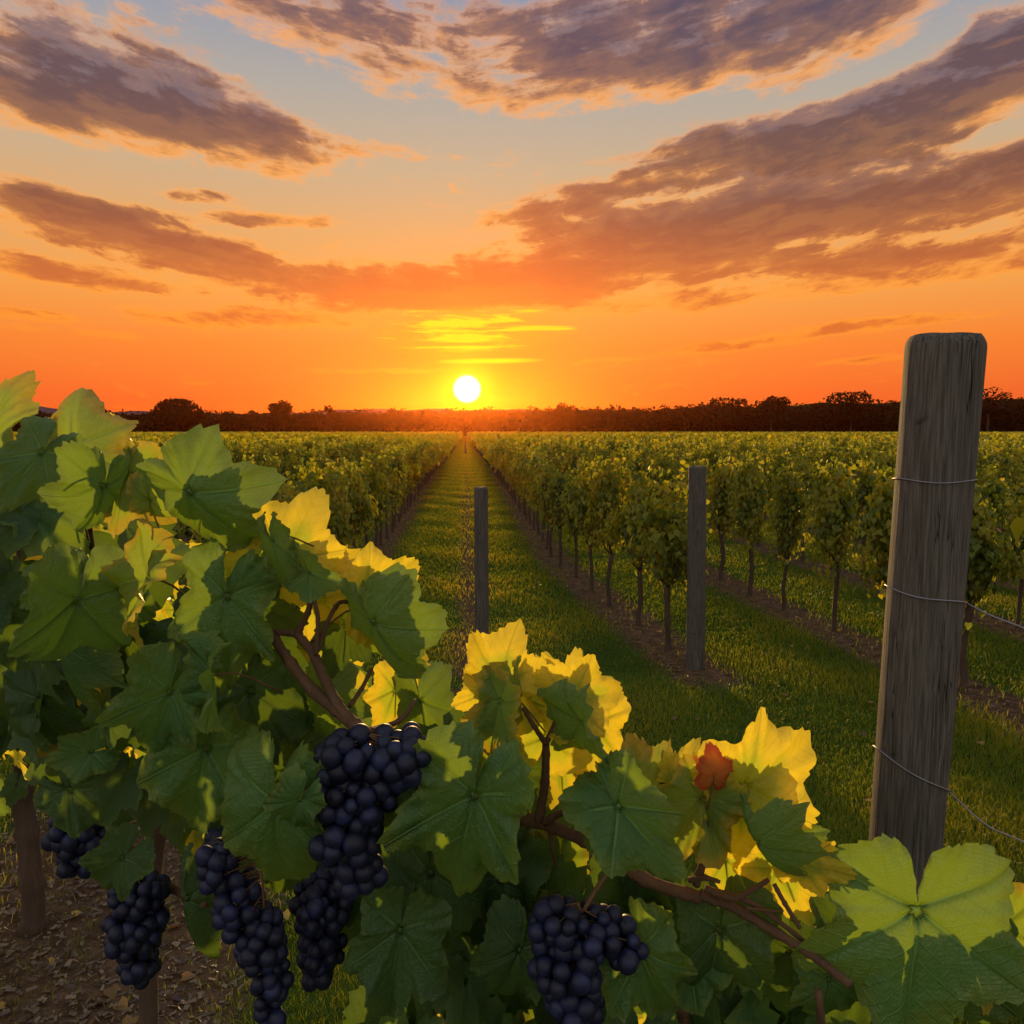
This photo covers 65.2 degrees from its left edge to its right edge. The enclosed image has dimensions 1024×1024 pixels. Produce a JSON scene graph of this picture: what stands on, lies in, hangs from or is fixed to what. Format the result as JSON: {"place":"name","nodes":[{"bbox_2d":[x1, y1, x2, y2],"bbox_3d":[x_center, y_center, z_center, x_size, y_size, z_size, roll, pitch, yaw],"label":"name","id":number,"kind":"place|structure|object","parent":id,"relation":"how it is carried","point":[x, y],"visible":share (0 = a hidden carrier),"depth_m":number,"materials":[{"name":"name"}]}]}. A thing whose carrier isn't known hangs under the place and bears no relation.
{"place":"outdoors","nodes":[
{"label":"outdoors","id":0,"kind":"place"},
{"bbox_2d":[38,406,532,414],"bbox_3d":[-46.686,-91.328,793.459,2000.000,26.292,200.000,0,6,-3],"label":"hills","id":1,"kind":"structure","parent":0,"point":[47,410],"depth_m":741.25,"materials":[{"name":"brown"}]},
{"bbox_2d":[0,436,1023,1023],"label":"grass","id":2,"kind":"structure","parent":0,"point":[456,468],"depth_m":7.62,"materials":[{"name":"green plant"}]},
{"bbox_2d":[0,435,1023,1023],"bbox_3d":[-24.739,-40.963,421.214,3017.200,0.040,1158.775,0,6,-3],"label":"ground","id":3,"kind":"structure","parent":0,"point":[810,621],"depth_m":6.84,"materials":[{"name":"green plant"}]},
{"bbox_2d":[0,669,123,937],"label":"grapevine","id":4,"kind":"object","parent":3,"relation":"on","point":[17,791],"visible":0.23,"depth_m":3.45,"materials":[{"name":"brown plant"}]},
{"bbox_2d":[148,397,203,431],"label":"tree","id":5,"kind":"object","parent":3,"relation":"on","point":[170,411],"visible":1,"depth_m":351.29,"materials":[{"name":"green plant"}]},
{"bbox_2d":[172,518,190,541],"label":"vine","id":6,"kind":"object","parent":3,"relation":"on","point":[177,527],"visible":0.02,"depth_m":9.81,"materials":[{"name":"green plant"}]},
{"bbox_2d":[185,528,226,584],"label":"vine","id":7,"kind":"object","parent":3,"relation":"on","point":[198,537],"visible":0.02,"depth_m":6.01,"materials":[{"name":"green plant"}]},
{"bbox_2d":[0,370,454,1023],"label":"grapevine","id":8,"kind":"object","parent":3,"relation":"on","point":[238,720],"visible":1,"depth_m":1.03,"materials":[{"name":"green plant"}]},
{"bbox_2d":[230,441,252,462],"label":"vine","id":9,"kind":"object","parent":3,"relation":"on","point":[238,454],"visible":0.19,"depth_m":20.16,"materials":[{"name":"green plant"}]},
{"bbox_2d":[241,444,262,465],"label":"vine","id":10,"kind":"object","parent":3,"relation":"on","point":[251,453],"visible":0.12,"depth_m":21.18,"materials":[{"name":"green plant"}]},
{"bbox_2d":[251,442,272,465],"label":"vine","id":11,"kind":"object","parent":3,"relation":"on","point":[262,452],"visible":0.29,"depth_m":22.17,"materials":[{"name":"green plant"}]},
{"bbox_2d":[260,453,283,501],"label":"vine","id":12,"kind":"object","parent":3,"relation":"on","point":[275,465],"visible":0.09,"depth_m":14.95,"materials":[{"name":"green plant"}]},
{"bbox_2d":[268,400,292,431],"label":"tree","id":13,"kind":"object","parent":3,"relation":"on","point":[282,412],"visible":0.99,"depth_m":353.84,"materials":[{"name":"brown plant"}]},
{"bbox_2d":[269,450,295,494],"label":"vine","id":14,"kind":"object","parent":3,"relation":"on","point":[283,463],"visible":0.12,"depth_m":16.00,"materials":[{"name":"green plant"}]},
{"bbox_2d":[271,471,298,636],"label":"vine","id":15,"kind":"object","parent":3,"relation":"on","point":[285,488],"visible":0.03,"depth_m":8.02,"materials":[{"name":"green plant"}]},
{"bbox_2d":[279,451,309,489],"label":"vine","id":16,"kind":"object","parent":3,"relation":"on","point":[293,461],"visible":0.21,"depth_m":16.93,"materials":[{"name":"green plant"}]},
{"bbox_2d":[289,444,320,480],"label":"vine","id":17,"kind":"object","parent":3,"relation":"on","point":[306,456],"visible":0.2,"depth_m":17.99,"materials":[{"name":"green plant"}]},
{"bbox_2d":[291,458,341,531],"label":"vine","id":18,"kind":"object","parent":3,"relation":"on","point":[304,484],"visible":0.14,"depth_m":9.00,"materials":[{"name":"green plant"}]},
{"bbox_2d":[323,405,338,431],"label":"tree","id":19,"kind":"object","parent":3,"relation":"on","point":[331,416],"visible":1,"depth_m":356.20,"materials":[{"name":"brown plant"}]},
{"bbox_2d":[322,442,341,469],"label":"vine","id":20,"kind":"object","parent":3,"relation":"on","point":[335,452],"visible":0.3,"depth_m":21.72,"materials":[{"name":"green plant"}]},
{"bbox_2d":[311,461,355,548],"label":"vine","id":21,"kind":"object","parent":3,"relation":"on","point":[338,508],"visible":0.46,"depth_m":9.87,"materials":[{"name":"green plant"}]},
{"bbox_2d":[333,439,358,464],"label":"vine","id":22,"kind":"object","parent":3,"relation":"on","point":[348,456],"visible":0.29,"depth_m":23.71,"materials":[{"name":"green plant"}]},
{"bbox_2d":[319,454,384,548],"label":"vine","id":23,"kind":"object","parent":3,"relation":"on","point":[365,506],"visible":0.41,"depth_m":11.03,"materials":[{"name":"green plant"}]},
{"bbox_2d":[349,440,364,474],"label":"vine","id":24,"kind":"object","parent":3,"relation":"on","point":[358,453],"visible":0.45,"depth_m":26.55,"materials":[{"name":"green plant"}]},
{"bbox_2d":[345,459,370,548],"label":"vine","id":25,"kind":"object","parent":3,"relation":"on","point":[359,484],"visible":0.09,"depth_m":12.07,"materials":[{"name":"green plant"}]},
{"bbox_2d":[353,457,388,545],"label":"vine","id":26,"kind":"object","parent":3,"relation":"on","point":[371,481],"visible":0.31,"depth_m":13.17,"materials":[{"name":"green plant"}]},
{"bbox_2d":[372,452,393,547],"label":"vine","id":27,"kind":"object","parent":3,"relation":"on","point":[383,509],"visible":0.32,"depth_m":14.05,"materials":[{"name":"green plant"}]},
{"bbox_2d":[364,449,406,545],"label":"vine","id":28,"kind":"object","parent":3,"relation":"on","point":[375,460],"visible":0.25,"depth_m":15.12,"materials":[{"name":"green plant"}]},
{"bbox_2d":[374,449,398,538],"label":"vine","id":29,"kind":"object","parent":3,"relation":"on","point":[392,491],"visible":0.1,"depth_m":16.09,"materials":[{"name":"green plant"}]},
{"bbox_2d":[380,445,407,531],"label":"vine","id":30,"kind":"object","parent":3,"relation":"on","point":[397,462],"visible":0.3,"depth_m":17.12,"materials":[{"name":"green plant"}]},
{"bbox_2d":[382,442,407,526],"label":"vine","id":31,"kind":"object","parent":3,"relation":"on","point":[399,451],"visible":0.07,"depth_m":18.07,"materials":[{"name":"green plant"}]},
{"bbox_2d":[386,440,414,521],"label":"vine","id":32,"kind":"object","parent":3,"relation":"on","point":[409,476],"visible":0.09,"depth_m":19.20,"materials":[{"name":"green plant"}]},
{"bbox_2d":[401,441,420,513],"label":"vine","id":33,"kind":"object","parent":3,"relation":"on","point":[415,469],"visible":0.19,"depth_m":21.01,"materials":[{"name":"green plant"}]},
{"bbox_2d":[400,437,422,506],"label":"vine","id":34,"kind":"object","parent":3,"relation":"on","point":[415,458],"visible":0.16,"depth_m":22.90,"materials":[{"name":"green plant"}]},
{"bbox_2d":[408,436,427,497],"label":"vine","id":35,"kind":"object","parent":3,"relation":"on","point":[423,461],"visible":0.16,"depth_m":25.77,"materials":[{"name":"green plant"}]},
{"bbox_2d":[416,437,433,495],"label":"vine","id":36,"kind":"object","parent":3,"relation":"on","point":[426,457],"visible":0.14,"depth_m":26.73,"materials":[{"name":"green plant"}]},
{"bbox_2d":[474,486,488,633],"bbox_3d":[-0.190,0.885,5.114,0.094,2.097,0.090,0,6,-3],"label":"wooden post","id":37,"kind":"object","parent":3,"relation":"on","point":[481,559],"visible":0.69,"depth_m":5.02,"materials":[{"name":"grey wood"}]},
{"bbox_2d":[0,549,1020,1023],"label":"fallen leaves","id":38,"kind":"object","parent":3,"relation":"on","point":[186,975],"visible":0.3,"depth_m":3.18,"materials":[{"name":"brown plant"}]},
{"bbox_2d":[503,441,521,504],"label":"vine","id":39,"kind":"object","parent":3,"relation":"on","point":[510,457],"visible":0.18,"depth_m":23.40,"materials":[{"name":"green plant"}]},
{"bbox_2d":[11,392,1023,434],"bbox_3d":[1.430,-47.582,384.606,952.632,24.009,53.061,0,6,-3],"label":"woods","id":40,"kind":"object","parent":3,"relation":"on","point":[664,419],"visible":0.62,"depth_m":372.54,"materials":[{"name":"green plant"}]},
{"bbox_2d":[13,431,1023,541],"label":"vineyard canopy","id":41,"kind":"object","parent":3,"relation":"on","point":[445,442],"visible":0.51,"depth_m":60.67,"materials":[{"name":"green plant"}]},
{"bbox_2d":[509,439,528,515],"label":"vine","id":42,"kind":"object","parent":3,"relation":"on","point":[514,466],"visible":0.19,"depth_m":20.47,"materials":[{"name":"green plant"}]},
{"bbox_2d":[516,445,528,519],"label":"vine","id":43,"kind":"object","parent":3,"relation":"on","point":[517,477],"visible":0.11,"depth_m":19.59,"materials":[{"name":"green plant"}]},
{"bbox_2d":[518,438,540,524],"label":"vine","id":44,"kind":"object","parent":3,"relation":"on","point":[526,457],"visible":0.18,"depth_m":18.56,"materials":[{"name":"green plant"}]},
{"bbox_2d":[518,442,543,529],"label":"vine","id":45,"kind":"object","parent":3,"relation":"on","point":[522,486],"visible":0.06,"depth_m":17.70,"materials":[{"name":"green plant"}]},
{"bbox_2d":[524,446,547,534],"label":"vine","id":46,"kind":"object","parent":3,"relation":"on","point":[533,461],"visible":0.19,"depth_m":16.69,"materials":[{"name":"green plant"}]},
{"bbox_2d":[523,445,551,541],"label":"vine","id":47,"kind":"object","parent":3,"relation":"on","point":[533,498],"visible":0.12,"depth_m":15.82,"materials":[{"name":"green plant"}]},
{"bbox_2d":[529,443,560,548],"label":"vine","id":48,"kind":"object","parent":3,"relation":"on","point":[537,477],"visible":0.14,"depth_m":14.80,"materials":[{"name":"green plant"}]},
{"bbox_2d":[536,450,570,557],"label":"vine","id":49,"kind":"object","parent":3,"relation":"on","point":[542,492],"visible":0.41,"depth_m":13.80,"materials":[{"name":"green plant"}]},
{"bbox_2d":[545,449,578,566],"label":"vine","id":50,"kind":"object","parent":3,"relation":"on","point":[556,498],"visible":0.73,"depth_m":12.84,"materials":[{"name":"green plant"}]},
{"bbox_2d":[550,402,583,430],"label":"tree","id":51,"kind":"object","parent":3,"relation":"on","point":[566,418],"visible":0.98,"depth_m":360.97,"materials":[{"name":"brown plant"}]},
{"bbox_2d":[561,442,576,482],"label":"vine","id":52,"kind":"object","parent":3,"relation":"on","point":[569,462],"visible":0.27,"depth_m":25.95,"materials":[{"name":"green plant"}]},
{"bbox_2d":[561,456,583,577],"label":"vine","id":53,"kind":"object","parent":3,"relation":"on","point":[569,524],"visible":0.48,"depth_m":11.86,"materials":[{"name":"green plant"}]},
{"bbox_2d":[570,440,579,477],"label":"vine","id":54,"kind":"object","parent":3,"relation":"on","point":[573,462],"visible":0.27,"depth_m":24.88,"materials":[{"name":"green plant"}]},
{"bbox_2d":[576,440,590,483],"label":"vine","id":55,"kind":"object","parent":3,"relation":"on","point":[580,447],"visible":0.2,"depth_m":23.98,"materials":[{"name":"green plant"}]},
{"bbox_2d":[577,442,592,477],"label":"vine","id":56,"kind":"object","parent":3,"relation":"on","point":[586,452],"visible":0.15,"depth_m":22.92,"materials":[{"name":"green plant"}]},
{"bbox_2d":[567,456,622,591],"bbox_3d":[1.112,0.181,10.846,0.561,1.890,0.708,-5,8,-42],"label":"vine","id":57,"kind":"object","parent":3,"relation":"on","point":[581,505],"visible":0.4,"depth_m":10.81,"materials":[{"name":"green plant"}]},
{"bbox_2d":[591,446,614,469],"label":"vine","id":58,"kind":"object","parent":3,"relation":"on","point":[607,451],"visible":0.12,"depth_m":20.07,"materials":[{"name":"green plant"}]},
{"bbox_2d":[576,453,634,605],"bbox_3d":[1.261,0.231,10.026,0.745,1.961,0.663,4,7,37],"label":"vine","id":59,"kind":"object","parent":3,"relation":"on","point":[608,492],"visible":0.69,"depth_m":9.92,"materials":[{"name":"green plant"}]},
{"bbox_2d":[617,440,637,506],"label":"vine","id":60,"kind":"object","parent":3,"relation":"on","point":[626,460],"visible":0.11,"depth_m":17.32,"materials":[{"name":"green plant"}]},
{"bbox_2d":[599,457,662,625],"bbox_3d":[1.392,0.353,8.904,0.809,1.949,0.585,0,6,-4],"label":"vine","id":61,"kind":"object","parent":3,"relation":"on","point":[638,492],"visible":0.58,"depth_m":8.88,"materials":[{"name":"green plant"}]},
{"bbox_2d":[620,442,654,496],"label":"vine","id":62,"kind":"object","parent":3,"relation":"on","point":[637,454],"visible":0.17,"depth_m":16.22,"materials":[{"name":"green plant"}]},
{"bbox_2d":[639,451,658,495],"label":"vine","id":63,"kind":"object","parent":3,"relation":"on","point":[646,466],"visible":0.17,"depth_m":15.35,"materials":[{"name":"green plant"}]},
{"bbox_2d":[644,448,675,530],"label":"vine","id":64,"kind":"object","parent":3,"relation":"on","point":[662,463],"visible":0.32,"depth_m":14.37,"materials":[{"name":"green plant"}]},
{"bbox_2d":[652,444,690,508],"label":"vine","id":65,"kind":"object","parent":3,"relation":"on","point":[675,472],"visible":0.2,"depth_m":13.48,"materials":[{"name":"green plant"}]},
{"bbox_2d":[627,453,717,651],"bbox_3d":[1.587,0.419,7.912,0.726,2.021,0.869,5,7,38],"label":"vine","id":66,"kind":"object","parent":3,"relation":"on","point":[667,543],"visible":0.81,"depth_m":7.78,"materials":[{"name":"green plant"}]},
{"bbox_2d":[342,619,1023,1023],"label":"grapevine","id":67,"kind":"object","parent":3,"relation":"on","point":[492,901],"visible":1,"depth_m":0.99,"materials":[{"name":"green plant"}]},
{"bbox_2d":[686,466,705,669],"bbox_3d":[1.701,0.639,7.365,0.196,2.129,0.176,0,6,-3],"label":"wooden post","id":68,"kind":"object","parent":3,"relation":"on","point":[696,598],"visible":0.98,"depth_m":7.29,"materials":[{"name":"grey wood"}]},
{"bbox_2d":[685,441,706,471],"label":"vine","id":69,"kind":"object","parent":3,"relation":"on","point":[694,454],"visible":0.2,"depth_m":19.11,"materials":[{"name":"green plant"}]},
{"bbox_2d":[676,450,716,530],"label":"vine","id":70,"kind":"object","parent":3,"relation":"on","point":[697,463],"visible":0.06,"depth_m":12.47,"materials":[{"name":"green plant"}]},
{"bbox_2d":[697,442,725,526],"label":"vine","id":71,"kind":"object","parent":3,"relation":"on","point":[709,456],"visible":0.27,"depth_m":18.13,"materials":[{"name":"green plant"}]},
{"bbox_2d":[692,397,750,431],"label":"tree","id":72,"kind":"object","parent":3,"relation":"on","point":[726,414],"visible":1,"depth_m":364.34,"materials":[{"name":"green plant"}]},
{"bbox_2d":[706,452,742,581],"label":"vine","id":73,"kind":"object","parent":3,"relation":"on","point":[721,523],"visible":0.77,"depth_m":11.47,"materials":[{"name":"green plant"}]},
{"bbox_2d":[724,440,744,460],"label":"vine","id":74,"kind":"object","parent":3,"relation":"on","point":[736,450],"visible":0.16,"depth_m":22.34,"materials":[{"name":"green plant"}]},
{"bbox_2d":[725,454,772,595],"bbox_3d":[3.134,0.185,10.633,0.599,1.929,0.678,4,7,36],"label":"vine","id":75,"kind":"object","parent":3,"relation":"on","point":[748,499],"visible":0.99,"depth_m":10.47,"materials":[{"name":"green plant"}]},
{"bbox_2d":[747,450,773,545],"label":"vine","id":76,"kind":"object","parent":3,"relation":"on","point":[760,458],"visible":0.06,"depth_m":15.05,"materials":[{"name":"green plant"}]},
{"bbox_2d":[753,396,790,431],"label":"tree","id":77,"kind":"object","parent":3,"relation":"on","point":[776,406],"visible":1,"depth_m":366.52,"materials":[{"name":"brown plant"}]},
{"bbox_2d":[759,449,801,553],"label":"vine","id":78,"kind":"object","parent":3,"relation":"on","point":[779,461],"visible":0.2,"depth_m":14.20,"materials":[{"name":"green plant"}]},
{"bbox_2d":[773,439,795,463],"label":"vine","id":79,"kind":"object","parent":3,"relation":"on","point":[789,447],"visible":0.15,"depth_m":24.07,"materials":[{"name":"green plant"}]},
{"bbox_2d":[763,457,813,610],"bbox_3d":[3.369,0.282,9.783,0.556,1.906,0.668,1,6,10],"label":"vine","id":80,"kind":"object","parent":3,"relation":"on","point":[790,527],"visible":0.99,"depth_m":9.65,"materials":[{"name":"green plant"}]},
{"bbox_2d":[782,456,821,561],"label":"vine","id":81,"kind":"object","parent":3,"relation":"on","point":[806,469],"visible":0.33,"depth_m":13.24,"materials":[{"name":"green plant"}]},
{"bbox_2d":[811,442,844,534],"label":"vine","id":82,"kind":"object","parent":3,"relation":"on","point":[828,454],"visible":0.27,"depth_m":16.81,"materials":[{"name":"green plant"}]},
{"bbox_2d":[803,456,866,632],"bbox_3d":[3.498,0.366,8.748,0.758,1.953,0.608,-4,7,-36],"label":"vine","id":83,"kind":"object","parent":3,"relation":"on","point":[835,516],"visible":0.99,"depth_m":8.57,"materials":[{"name":"green plant"}]},
{"bbox_2d":[834,443,867,537],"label":"vine","id":84,"kind":"object","parent":3,"relation":"on","point":[854,456],"visible":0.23,"depth_m":15.78,"materials":[{"name":"green plant"}]},
{"bbox_2d":[821,390,881,430],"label":"tree","id":85,"kind":"object","parent":3,"relation":"on","point":[848,414],"visible":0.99,"depth_m":366.80,"materials":[{"name":"green plant"}]},
{"bbox_2d":[847,450,886,580],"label":"vine","id":86,"kind":"object","parent":3,"relation":"on","point":[866,484],"visible":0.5,"depth_m":11.47,"materials":[{"name":"green plant"}]},
{"bbox_2d":[847,459,895,610],"bbox_3d":[3.814,0.459,7.808,0.933,1.960,0.727,-3,7,-30],"label":"vine","id":87,"kind":"object","parent":3,"relation":"on","point":[879,518],"visible":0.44,"depth_m":7.75,"materials":[{"name":"green plant"}]},
{"bbox_2d":[857,448,889,488],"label":"vine","id":88,"kind":"object","parent":3,"relation":"on","point":[881,460],"visible":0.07,"depth_m":14.85,"materials":[{"name":"green plant"}]},
{"bbox_2d":[881,449,896,471],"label":"vine","id":89,"kind":"object","parent":3,"relation":"on","point":[892,464],"visible":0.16,"depth_m":18.21,"materials":[{"name":"green plant"}]},
{"bbox_2d":[869,332,986,1023],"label":"wooden post","id":90,"kind":"object","parent":3,"relation":"on","point":[942,390],"visible":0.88,"depth_m":1.49,"materials":[{"name":"grey wood"}]},
{"bbox_2d":[873,745,1023,842],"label":"trellis wire","id":91,"kind":"object","parent":90,"relation":"attached to","point":[948,790],"visible":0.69,"depth_m":1.52,"materials":[{"name":"grey metal"}]},
{"bbox_2d":[884,584,1023,628],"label":"trellis wire","id":92,"kind":"object","parent":90,"relation":"attached to","point":[954,601],"visible":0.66,"depth_m":1.50,"materials":[{"name":"grey metal"}]},
{"bbox_2d":[976,447,996,485],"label":"vine","id":93,"kind":"object","parent":3,"relation":"on","point":[980,462],"visible":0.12,"depth_m":15.19,"materials":[{"name":"green plant"}]},
{"bbox_2d":[978,445,1001,479],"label":"vine","id":94,"kind":"object","parent":3,"relation":"on","point":[989,455],"visible":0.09,"depth_m":17.83,"materials":[{"name":"green plant"}]},
{"bbox_2d":[957,463,1023,691],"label":"vine","id":95,"kind":"object","parent":3,"relation":"on","point":[986,552],"visible":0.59,"depth_m":6.60,"materials":[{"name":"green plant"}]},
{"bbox_2d":[975,451,1010,539],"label":"vine","id":96,"kind":"object","parent":3,"relation":"on","point":[998,487],"visible":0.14,"depth_m":11.95,"materials":[{"name":"green plant"}]},
{"bbox_2d":[982,387,1006,431],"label":"tree","id":97,"kind":"object","parent":3,"relation":"on","point":[990,406],"visible":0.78,"depth_m":372.86,"materials":[{"name":"brown plant"}]},
{"bbox_2d":[988,441,1013,472],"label":"vine","id":98,"kind":"object","parent":3,"relation":"on","point":[1003,453],"visible":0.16,"depth_m":20.59,"materials":[{"name":"green plant"}]},
{"bbox_2d":[993,455,1023,538],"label":"vine","id":99,"kind":"object","parent":3,"relation":"on","point":[1005,463],"visible":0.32,"depth_m":14.30,"materials":[{"name":"green plant"}]},
{"bbox_2d":[996,471,1023,629],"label":"vine","id":100,"kind":"object","parent":3,"relation":"on","point":[1013,515],"visible":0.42,"depth_m":8.72,"materials":[{"name":"green plant"}]},
{"bbox_2d":[1003,459,1023,585],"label":"vine","id":101,"kind":"object","parent":3,"relation":"on","point":[1018,481],"visible":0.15,"depth_m":11.20,"materials":[{"name":"green plant"}]},
{"bbox_2d":[0,0,1023,413],"label":"sky","id":102,"kind":"structure","parent":0,"point":[238,206],"materials":[{"name":"orange"}]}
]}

